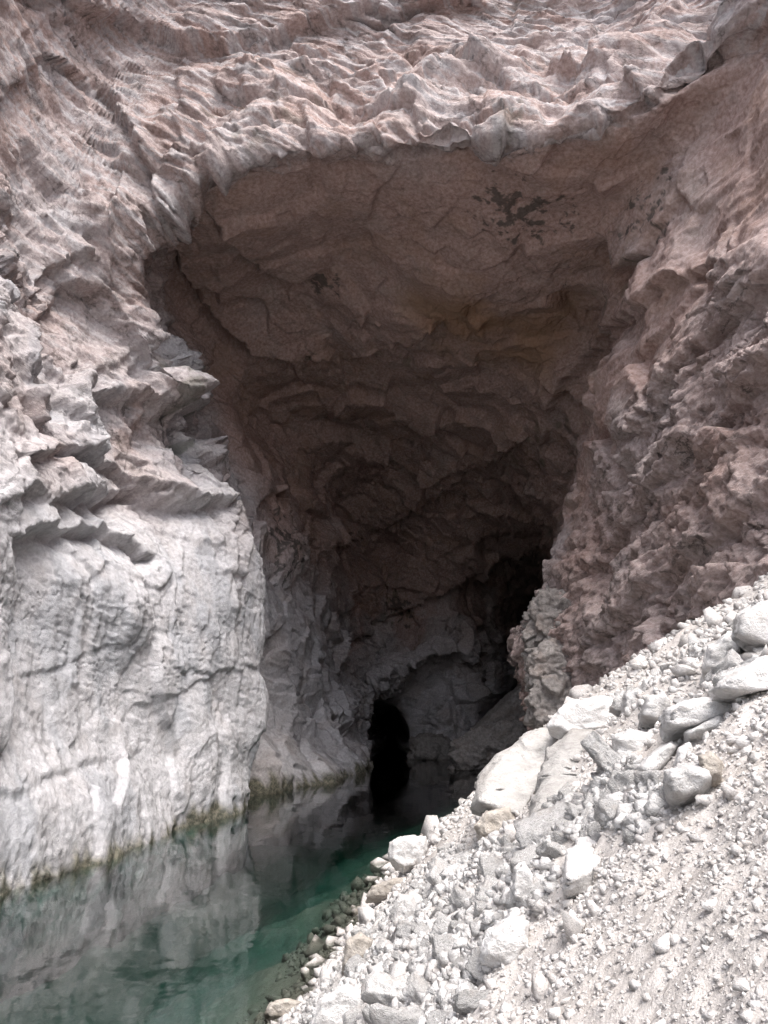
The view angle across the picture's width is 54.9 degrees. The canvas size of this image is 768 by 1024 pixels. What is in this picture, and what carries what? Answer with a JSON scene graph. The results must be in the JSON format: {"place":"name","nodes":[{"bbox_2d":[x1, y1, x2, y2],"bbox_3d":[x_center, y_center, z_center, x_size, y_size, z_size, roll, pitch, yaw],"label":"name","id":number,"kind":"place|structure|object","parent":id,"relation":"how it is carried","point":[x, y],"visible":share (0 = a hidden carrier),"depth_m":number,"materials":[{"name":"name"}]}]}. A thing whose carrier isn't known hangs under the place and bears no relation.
{"place":"outdoors","nodes":[
{"label":"outdoors","id":0,"kind":"place"},
{"bbox_2d":[0,275,385,1002],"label":"wall","id":1,"kind":"structure","parent":0,"point":[192,605],"depth_m":30.17,"materials":[{"name":"stone"}]},
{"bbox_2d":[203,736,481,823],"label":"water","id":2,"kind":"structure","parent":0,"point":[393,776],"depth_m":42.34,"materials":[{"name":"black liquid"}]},
{"bbox_2d":[264,998,300,1023],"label":"boulder","id":3,"kind":"object","parent":2,"relation":"in","point":[276,1009],"visible":0.6,"depth_m":11.42,"materials":[{"name":"stone"}]},
{"bbox_2d":[406,732,451,759],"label":"boulder","id":4,"kind":"object","parent":2,"relation":"in","point":[428,746],"visible":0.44,"depth_m":67.10,"materials":[{"name":"stone"}]},
{"bbox_2d":[447,719,526,770],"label":"boulder","id":5,"kind":"object","parent":2,"relation":"in","point":[479,747],"visible":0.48,"depth_m":55.86,"materials":[{"name":"stone"}]},
{"bbox_2d":[0,0,767,361],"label":"cliff face","id":6,"kind":"object","parent":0,"point":[116,116],"visible":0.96,"depth_m":34.03},
{"bbox_2d":[0,575,767,1023],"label":"ground","id":7,"kind":"structure","parent":0,"point":[220,947],"depth_m":15.09,"materials":[{"name":"grey gravel"}]},
{"bbox_2d":[301,985,309,993],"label":"rubble stone","id":8,"kind":"object","parent":7,"relation":"on","point":[305,989],"visible":0.7,"depth_m":12.50,"materials":[{"name":"stone"}]},
{"bbox_2d":[309,982,364,1023],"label":"boulder","id":9,"kind":"object","parent":7,"relation":"on","point":[334,1006],"visible":0.81,"depth_m":6.71,"materials":[{"name":"stone"}]},
{"bbox_2d":[342,1003,368,1023],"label":"rubble stone","id":10,"kind":"object","parent":7,"relation":"on","point":[349,1016],"visible":0.52,"depth_m":6.31,"materials":[{"name":"stone"}]},
{"bbox_2d":[343,954,368,977],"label":"rubble stone","id":11,"kind":"object","parent":7,"relation":"on","point":[352,963],"visible":0.4,"depth_m":9.10,"materials":[{"name":"stone"}]},
{"bbox_2d":[341,932,372,975],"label":"boulder","id":12,"kind":"object","parent":7,"relation":"on","point":[359,943],"visible":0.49,"depth_m":9.67,"materials":[{"name":"stone"}]},
{"bbox_2d":[350,925,369,936],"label":"rubble stone","id":13,"kind":"object","parent":7,"relation":"on","point":[354,931],"visible":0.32,"depth_m":13.30,"materials":[{"name":"stone"}]},
{"bbox_2d":[361,1005,370,1023],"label":"rubble stone","id":14,"kind":"object","parent":7,"relation":"on","point":[365,1011],"visible":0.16,"depth_m":5.51,"materials":[{"name":"stone"}]},
{"bbox_2d":[374,940,383,954],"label":"rubble stone","id":15,"kind":"object","parent":7,"relation":"on","point":[377,945],"visible":0.38,"depth_m":8.81,"materials":[{"name":"stone"}]},
{"bbox_2d":[360,971,408,1006],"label":"rubble stone","id":16,"kind":"object","parent":7,"relation":"on","point":[382,988],"visible":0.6,"depth_m":6.00,"materials":[{"name":"stone"}]},
{"bbox_2d":[365,877,405,902],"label":"boulder","id":17,"kind":"object","parent":7,"relation":"on","point":[378,893],"visible":0.62,"depth_m":16.05,"materials":[{"name":"stone"}]},
{"bbox_2d":[391,950,399,959],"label":"rubble stone","id":18,"kind":"object","parent":7,"relation":"on","point":[395,954],"visible":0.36,"depth_m":7.59,"materials":[{"name":"stone"}]},
{"bbox_2d":[369,1003,424,1023],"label":"rubble stone","id":19,"kind":"object","parent":7,"relation":"on","point":[379,1013],"visible":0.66,"depth_m":4.78,"materials":[{"name":"stone"}]},
{"bbox_2d":[396,919,411,937],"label":"rubble stone","id":20,"kind":"object","parent":7,"relation":"on","point":[403,927],"visible":0.5,"depth_m":8.41,"materials":[{"name":"stone"}]},
{"bbox_2d":[389,889,422,916],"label":"rubble stone","id":21,"kind":"object","parent":7,"relation":"on","point":[405,902],"visible":0.35,"depth_m":10.52,"materials":[{"name":"stone"}]},
{"bbox_2d":[388,835,427,874],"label":"boulder","id":22,"kind":"object","parent":7,"relation":"on","point":[406,853],"visible":0.82,"depth_m":16.49,"materials":[{"name":"stone"}]},
{"bbox_2d":[409,880,424,888],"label":"rubble stone","id":23,"kind":"object","parent":7,"relation":"on","point":[414,884],"visible":0.54,"depth_m":11.55,"materials":[{"name":"stone"}]},
{"bbox_2d":[406,970,429,1001],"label":"rubble stone","id":24,"kind":"object","parent":7,"relation":"on","point":[416,981],"visible":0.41,"depth_m":5.71,"materials":[{"name":"stone"}]},
{"bbox_2d":[413,920,430,933],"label":"rubble stone","id":25,"kind":"object","parent":7,"relation":"on","point":[422,926],"visible":0.35,"depth_m":7.92,"materials":[{"name":"stone"}]},
{"bbox_2d":[418,938,430,950],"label":"rubble stone","id":26,"kind":"object","parent":7,"relation":"on","point":[424,942],"visible":0.33,"depth_m":7.30,"materials":[{"name":"stone"}]},
{"bbox_2d":[422,882,430,898],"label":"rubble stone","id":27,"kind":"object","parent":7,"relation":"on","point":[427,887],"visible":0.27,"depth_m":10.45,"materials":[{"name":"stone"}]},
{"bbox_2d":[429,906,440,918],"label":"rubble stone","id":28,"kind":"object","parent":7,"relation":"on","point":[437,908],"visible":0.48,"depth_m":8.31,"materials":[{"name":"stone"}]},
{"bbox_2d":[426,855,448,886],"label":"rubble stone","id":29,"kind":"object","parent":7,"relation":"on","point":[437,865],"visible":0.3,"depth_m":9.85,"materials":[{"name":"stone"}]},
{"bbox_2d":[425,1010,449,1023],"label":"rubble stone","id":30,"kind":"object","parent":7,"relation":"on","point":[440,1015],"visible":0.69,"depth_m":4.31,"materials":[{"name":"stone"}]},
{"bbox_2d":[428,912,450,943],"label":"rubble stone","id":31,"kind":"object","parent":7,"relation":"on","point":[441,924],"visible":0.3,"depth_m":7.05,"materials":[{"name":"stone"}]},
{"bbox_2d":[437,843,449,851],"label":"rubble stone","id":32,"kind":"object","parent":7,"relation":"on","point":[442,847],"visible":0.17,"depth_m":14.00,"materials":[{"name":"stone"}]},
{"bbox_2d":[431,933,456,961],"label":"rubble stone","id":33,"kind":"object","parent":7,"relation":"on","point":[446,941],"visible":0.41,"depth_m":6.18,"materials":[{"name":"stone"}]},
{"bbox_2d":[439,862,462,879],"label":"rubble stone","id":34,"kind":"object","parent":7,"relation":"on","point":[453,867],"visible":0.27,"depth_m":9.20,"materials":[{"name":"stone"}]},
{"bbox_2d":[444,853,462,862],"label":"rubble stone","id":35,"kind":"object","parent":7,"relation":"on","point":[453,857],"visible":0.21,"depth_m":11.48,"materials":[{"name":"stone"}]},
{"bbox_2d":[447,920,464,932],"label":"rubble stone","id":36,"kind":"object","parent":7,"relation":"on","point":[453,924],"visible":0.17,"depth_m":6.48,"materials":[{"name":"stone"}]},
{"bbox_2d":[450,955,463,967],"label":"rubble stone","id":37,"kind":"object","parent":7,"relation":"on","point":[456,961],"visible":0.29,"depth_m":5.46,"materials":[{"name":"stone"}]},
{"bbox_2d":[449,885,472,910],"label":"rubble stone","id":38,"kind":"object","parent":7,"relation":"on","point":[458,896],"visible":0.44,"depth_m":7.85,"materials":[{"name":"stone"}]},
{"bbox_2d":[452,989,492,1014],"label":"rubble stone","id":39,"kind":"object","parent":7,"relation":"on","point":[466,1001],"visible":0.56,"depth_m":4.17,"materials":[{"name":"stone"}]},
{"bbox_2d":[465,946,488,982],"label":"rubble stone","id":40,"kind":"object","parent":7,"relation":"on","point":[472,964],"visible":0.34,"depth_m":4.52,"materials":[{"name":"stone"}]},
{"bbox_2d":[473,900,486,918],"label":"rubble stone","id":41,"kind":"object","parent":7,"relation":"on","point":[479,906],"visible":0.37,"depth_m":6.25,"materials":[{"name":"stone"}]},
{"bbox_2d":[476,875,497,900],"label":"rubble stone","id":42,"kind":"object","parent":7,"relation":"on","point":[489,882],"visible":0.23,"depth_m":6.63,"materials":[{"name":"stone"}]},
{"bbox_2d":[479,854,502,878],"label":"rubble stone","id":43,"kind":"object","parent":7,"relation":"on","point":[488,865],"visible":0.37,"depth_m":7.12,"materials":[{"name":"stone"}]},
{"bbox_2d":[473,806,515,839],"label":"boulder","id":44,"kind":"object","parent":7,"relation":"on","point":[488,822],"visible":0.63,"depth_m":10.32,"materials":[{"name":"stone"}]},
{"bbox_2d":[468,684,525,731],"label":"sediment bank","id":45,"kind":"structure","parent":7,"relation":"on","point":[507,707],"depth_m":60.33,"materials":[{"name":"stone"}]},
{"bbox_2d":[495,869,507,879],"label":"rubble stone","id":46,"kind":"object","parent":7,"relation":"on","point":[498,874],"visible":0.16,"depth_m":6.49,"materials":[{"name":"stone"}]},
{"bbox_2d":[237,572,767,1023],"bbox_3d":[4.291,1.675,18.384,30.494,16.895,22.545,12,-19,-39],"label":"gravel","id":47,"kind":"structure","parent":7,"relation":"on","point":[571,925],"depth_m":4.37,"materials":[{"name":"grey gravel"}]},
{"bbox_2d":[363,920,384,935],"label":"rubble stone","id":48,"kind":"object","parent":47,"relation":"on","point":[369,931],"visible":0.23,"depth_m":11.13,"materials":[{"name":"stone"}]},
{"bbox_2d":[469,917,481,933],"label":"rubble stone","id":49,"kind":"object","parent":47,"relation":"on","point":[475,920],"visible":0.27,"depth_m":6.03,"materials":[{"name":"stone"}]},
{"bbox_2d":[530,893,548,907],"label":"rubble stone","id":50,"kind":"object","parent":47,"relation":"on","point":[544,897],"visible":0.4,"depth_m":5.07,"materials":[{"name":"stone"}]},
{"bbox_2d":[513,800,568,848],"bbox_3d":[1.515,3.003,6.901,0.589,0.244,0.558,-30,0,13],"label":"rubble stone","id":51,"kind":"object","parent":47,"relation":"on","point":[535,826],"visible":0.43,"depth_m":6.94,"materials":[{"name":"stone"}]},
{"bbox_2d":[554,782,578,801],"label":"rubble stone","id":52,"kind":"object","parent":47,"relation":"on","point":[564,790],"visible":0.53,"depth_m":7.46,"materials":[{"name":"stone"}]},
{"bbox_2d":[584,792,593,806],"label":"rubble stone","id":53,"kind":"object","parent":47,"relation":"on","point":[589,797],"visible":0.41,"depth_m":6.61,"materials":[{"name":"stone"}]},
{"bbox_2d":[598,784,610,799],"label":"rubble stone","id":54,"kind":"object","parent":47,"relation":"on","point":[607,791],"visible":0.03,"depth_m":6.20,"materials":[{"name":"stone"}]},
{"bbox_2d":[594,799,623,829],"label":"rubble stone","id":55,"kind":"object","parent":47,"relation":"on","point":[607,808],"visible":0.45,"depth_m":5.13,"materials":[{"name":"stone"}]},
{"bbox_2d":[478,915,528,971],"bbox_3d":[0.750,2.709,4.608,0.319,0.433,0.562,-2,-15,9],"label":"boulder","id":56,"kind":"object","parent":7,"relation":"on","point":[505,941],"visible":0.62,"depth_m":4.40,"materials":[{"name":"stone"}]},
{"bbox_2d":[497,834,510,846],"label":"rubble stone","id":57,"kind":"object","parent":7,"relation":"on","point":[504,840],"visible":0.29,"depth_m":8.49,"materials":[{"name":"stone"}]},
{"bbox_2d":[470,727,557,815],"bbox_3d":[2.417,4.573,12.952,1.688,1.540,5.346,-3,-15,13],"label":"boulder","id":58,"kind":"object","parent":7,"relation":"on","point":[507,777],"visible":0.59,"depth_m":11.53,"materials":[{"name":"white stone"}]},
{"bbox_2d":[511,861,533,900],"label":"boulder","id":59,"kind":"object","parent":7,"relation":"on","point":[522,881],"visible":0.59,"depth_m":5.40,"materials":[{"name":"stone"}]},
{"bbox_2d":[510,844,537,872],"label":"rubble stone","id":60,"kind":"object","parent":7,"relation":"on","point":[527,853],"visible":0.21,"depth_m":6.10,"materials":[{"name":"stone"}]},
{"bbox_2d":[505,877,543,908],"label":"rubble stone","id":61,"kind":"object","parent":7,"relation":"on","point":[510,903],"visible":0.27,"depth_m":5.40,"materials":[{"name":"stone"}]},
{"bbox_2d":[523,673,571,728],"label":"boulder","id":62,"kind":"object","parent":7,"relation":"on","point":[546,696],"visible":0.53,"depth_m":32.17,"materials":[{"name":"stone"}]},
{"bbox_2d":[521,637,571,691],"bbox_3d":[8.582,7.252,35.084,4.298,2.883,4.432,0,-15,0],"label":"boulder","id":63,"kind":"object","parent":62,"relation":"on","point":[544,657],"visible":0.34,"depth_m":33.30,"materials":[{"name":"stone"}]},
{"bbox_2d":[535,840,567,859],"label":"rubble stone","id":64,"kind":"object","parent":7,"relation":"on","point":[548,849],"visible":0.62,"depth_m":5.70,"materials":[{"name":"stone"}]},
{"bbox_2d":[552,830,567,844],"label":"rubble stone","id":65,"kind":"object","parent":7,"relation":"on","point":[560,838],"visible":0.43,"depth_m":5.95,"materials":[{"name":"stone"}]},
{"bbox_2d":[529,728,594,815],"bbox_3d":[2.574,3.459,9.818,1.081,1.064,5.730,-5,-16,19],"label":"boulder","id":66,"kind":"object","parent":7,"relation":"on","point":[555,774],"visible":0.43,"depth_m":9.20,"materials":[{"name":"grey stone"}]},
{"bbox_2d":[546,695,613,739],"bbox_3d":[3.388,3.473,12.434,1.468,0.776,1.097,0,-15,0],"label":"boulder","id":67,"kind":"object","parent":66,"relation":"on","point":[592,713],"visible":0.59,"depth_m":11.97,"materials":[{"name":"stone"}]},
{"bbox_2d":[555,819,570,826],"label":"rubble stone","id":68,"kind":"object","parent":7,"relation":"on","point":[563,822],"visible":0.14,"depth_m":6.54,"materials":[{"name":"stone"}]},
{"bbox_2d":[565,802,578,817],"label":"rubble stone","id":69,"kind":"object","parent":7,"relation":"on","point":[571,810],"visible":0.32,"depth_m":6.67,"materials":[{"name":"stone"}]},
{"bbox_2d":[562,836,600,899],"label":"boulder","id":70,"kind":"object","parent":7,"relation":"on","point":[582,860],"visible":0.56,"depth_m":4.73,"materials":[{"name":"stone"}]},
{"bbox_2d":[579,805,592,829],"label":"rubble stone","id":71,"kind":"object","parent":7,"relation":"on","point":[585,813],"visible":0.23,"depth_m":5.91,"materials":[{"name":"stone"}]},
{"bbox_2d":[587,821,601,842],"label":"rubble stone","id":72,"kind":"object","parent":7,"relation":"on","point":[593,830],"visible":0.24,"depth_m":5.32,"materials":[{"name":"stone"}]},
{"bbox_2d":[580,730,621,773],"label":"rubble stone","id":73,"kind":"object","parent":7,"relation":"on","point":[603,754],"visible":0.56,"depth_m":6.76,"materials":[{"name":"stone"}]},
{"bbox_2d":[607,769,637,793],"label":"rubble stone","id":74,"kind":"object","parent":7,"relation":"on","point":[618,781],"visible":0.34,"depth_m":5.76,"materials":[{"name":"stone"}]},
{"bbox_2d":[620,818,630,827],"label":"rubble stone","id":75,"kind":"object","parent":7,"relation":"on","point":[624,822],"visible":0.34,"depth_m":4.82,"materials":[{"name":"stone"}]},
{"bbox_2d":[622,824,636,844],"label":"rubble stone","id":76,"kind":"object","parent":7,"relation":"on","point":[628,836],"visible":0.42,"depth_m":4.65,"materials":[{"name":"stone"}]},
{"bbox_2d":[626,764,637,769],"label":"rubble stone","id":77,"kind":"object","parent":7,"relation":"on","point":[631,766],"visible":0.1,"depth_m":6.11,"materials":[{"name":"stone"}]},
{"bbox_2d":[611,728,653,756],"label":"boulder","id":78,"kind":"object","parent":7,"relation":"on","point":[629,741],"visible":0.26,"depth_m":6.77,"materials":[{"name":"stone"}]},
{"bbox_2d":[621,688,643,712],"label":"boulder","id":79,"kind":"object","parent":7,"relation":"on","point":[628,698],"visible":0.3,"depth_m":9.70,"materials":[{"name":"stone"}]},
{"bbox_2d":[609,690,624,716],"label":"rubble stone","id":80,"kind":"object","parent":79,"relation":"on","point":[615,708],"visible":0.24,"depth_m":10.47,"materials":[{"name":"stone"}]},
{"bbox_2d":[639,678,648,690],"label":"rubble stone","id":81,"kind":"object","parent":7,"relation":"on","point":[643,685],"visible":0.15,"depth_m":13.34,"materials":[{"name":"stone"}]},
{"bbox_2d":[638,691,671,729],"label":"boulder","id":82,"kind":"object","parent":7,"relation":"on","point":[653,706],"visible":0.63,"depth_m":8.14,"materials":[{"name":"stone"}]},
{"bbox_2d":[651,667,659,675],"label":"rubble stone","id":83,"kind":"object","parent":7,"relation":"on","point":[655,671],"visible":0.3,"depth_m":15.84,"materials":[{"name":"stone"}]},
{"bbox_2d":[637,740,678,771],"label":"boulder","id":84,"kind":"object","parent":7,"relation":"on","point":[659,757],"visible":0.49,"depth_m":5.62,"materials":[{"name":"stone"}]},
{"bbox_2d":[658,785,665,801],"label":"rubble stone","id":85,"kind":"object","parent":7,"relation":"on","point":[661,793],"visible":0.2,"depth_m":4.79,"materials":[{"name":"stone"}]},
{"bbox_2d":[659,662,674,671],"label":"rubble stone","id":86,"kind":"object","parent":7,"relation":"on","point":[663,666],"visible":0.38,"depth_m":14.10,"materials":[{"name":"stone"}]},
{"bbox_2d":[673,742,691,767],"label":"boulder","id":87,"kind":"object","parent":7,"relation":"on","point":[682,750],"visible":0.4,"depth_m":5.25,"materials":[{"name":"stone"}]},
{"bbox_2d":[663,763,711,808],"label":"boulder","id":88,"kind":"object","parent":7,"relation":"on","point":[684,784],"visible":0.61,"depth_m":4.33,"materials":[{"name":"stone"}]},
{"bbox_2d":[633,769,664,785],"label":"rubble stone","id":89,"kind":"object","parent":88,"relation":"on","point":[654,776],"visible":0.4,"depth_m":5.10,"materials":[{"name":"stone"}]},
{"bbox_2d":[698,751,722,787],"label":"boulder","id":90,"kind":"object","parent":88,"relation":"on","point":[711,762],"visible":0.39,"depth_m":4.40,"materials":[{"name":"stone"}]},
{"bbox_2d":[687,645,701,657],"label":"rubble stone","id":91,"kind":"object","parent":7,"relation":"on","point":[694,651],"visible":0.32,"depth_m":12.12,"materials":[{"name":"stone"}]},
{"bbox_2d":[688,635,701,645],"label":"rubble stone","id":92,"kind":"object","parent":7,"relation":"on","point":[692,640],"visible":0.16,"depth_m":13.53,"materials":[{"name":"stone"}]},
{"bbox_2d":[696,643,708,660],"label":"rubble stone","id":93,"kind":"object","parent":7,"relation":"on","point":[702,652],"visible":0.21,"depth_m":10.92,"materials":[{"name":"stone"}]},
{"bbox_2d":[683,715,723,742],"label":"boulder","id":94,"kind":"object","parent":7,"relation":"on","point":[696,732],"visible":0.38,"depth_m":5.48,"materials":[{"name":"stone"}]},
{"bbox_2d":[658,697,731,742],"bbox_3d":[2.704,1.750,6.235,0.742,0.368,1.591,-6,-16,20],"label":"boulder","id":95,"kind":"object","parent":94,"relation":"on","point":[678,720],"visible":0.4,"depth_m":5.66,"materials":[{"name":"stone"}]},
{"bbox_2d":[712,662,747,703],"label":"rubble stone","id":96,"kind":"object","parent":95,"relation":"on","point":[718,677],"visible":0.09,"depth_m":5.67,"materials":[{"name":"stone"}]},
{"bbox_2d":[700,631,742,679],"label":"boulder","id":97,"kind":"object","parent":7,"relation":"on","point":[719,648],"visible":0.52,"depth_m":8.17,"materials":[{"name":"stone"}]},
{"bbox_2d":[703,649,743,681],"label":"rubble stone","id":98,"kind":"object","parent":7,"relation":"on","point":[732,658],"visible":0.31,"depth_m":7.21,"materials":[{"name":"stone"}]},
{"bbox_2d":[708,655,767,702],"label":"boulder","id":99,"kind":"object","parent":7,"relation":"on","point":[749,679],"visible":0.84,"depth_m":5.34,"materials":[{"name":"stone"}]},
{"bbox_2d":[731,600,767,651],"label":"boulder","id":100,"kind":"object","parent":7,"relation":"on","point":[750,629],"visible":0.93,"depth_m":7.35,"materials":[{"name":"stone"}]},
{"bbox_2d":[751,646,767,652],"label":"rubble stone","id":101,"kind":"object","parent":7,"relation":"on","point":[759,649],"visible":0.37,"depth_m":7.34,"materials":[{"name":"stone"}]},
{"bbox_2d":[367,698,415,753],"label":"passage","id":102,"kind":"object","parent":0,"point":[394,720],"visible":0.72,"depth_m":94.79,"materials":[{"name":"stone"}]},
{"bbox_2d":[142,8,767,713],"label":"ceiling","id":103,"kind":"structure","parent":0,"point":[402,348],"depth_m":43.75,"materials":[{"name":"stone"}]},
{"bbox_2d":[410,133,767,740],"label":"wall","id":104,"kind":"structure","parent":0,"point":[663,530],"depth_m":27.26,"materials":[{"name":"stone"}]},
{"bbox_2d":[520,583,571,652],"bbox_3d":[8.722,5.299,36.634,3.965,3.753,4.734,-2,-15,9],"label":"boulder","id":105,"kind":"object","parent":104,"relation":"on","point":[546,606],"visible":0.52,"depth_m":34.93,"materials":[{"name":"stone"}]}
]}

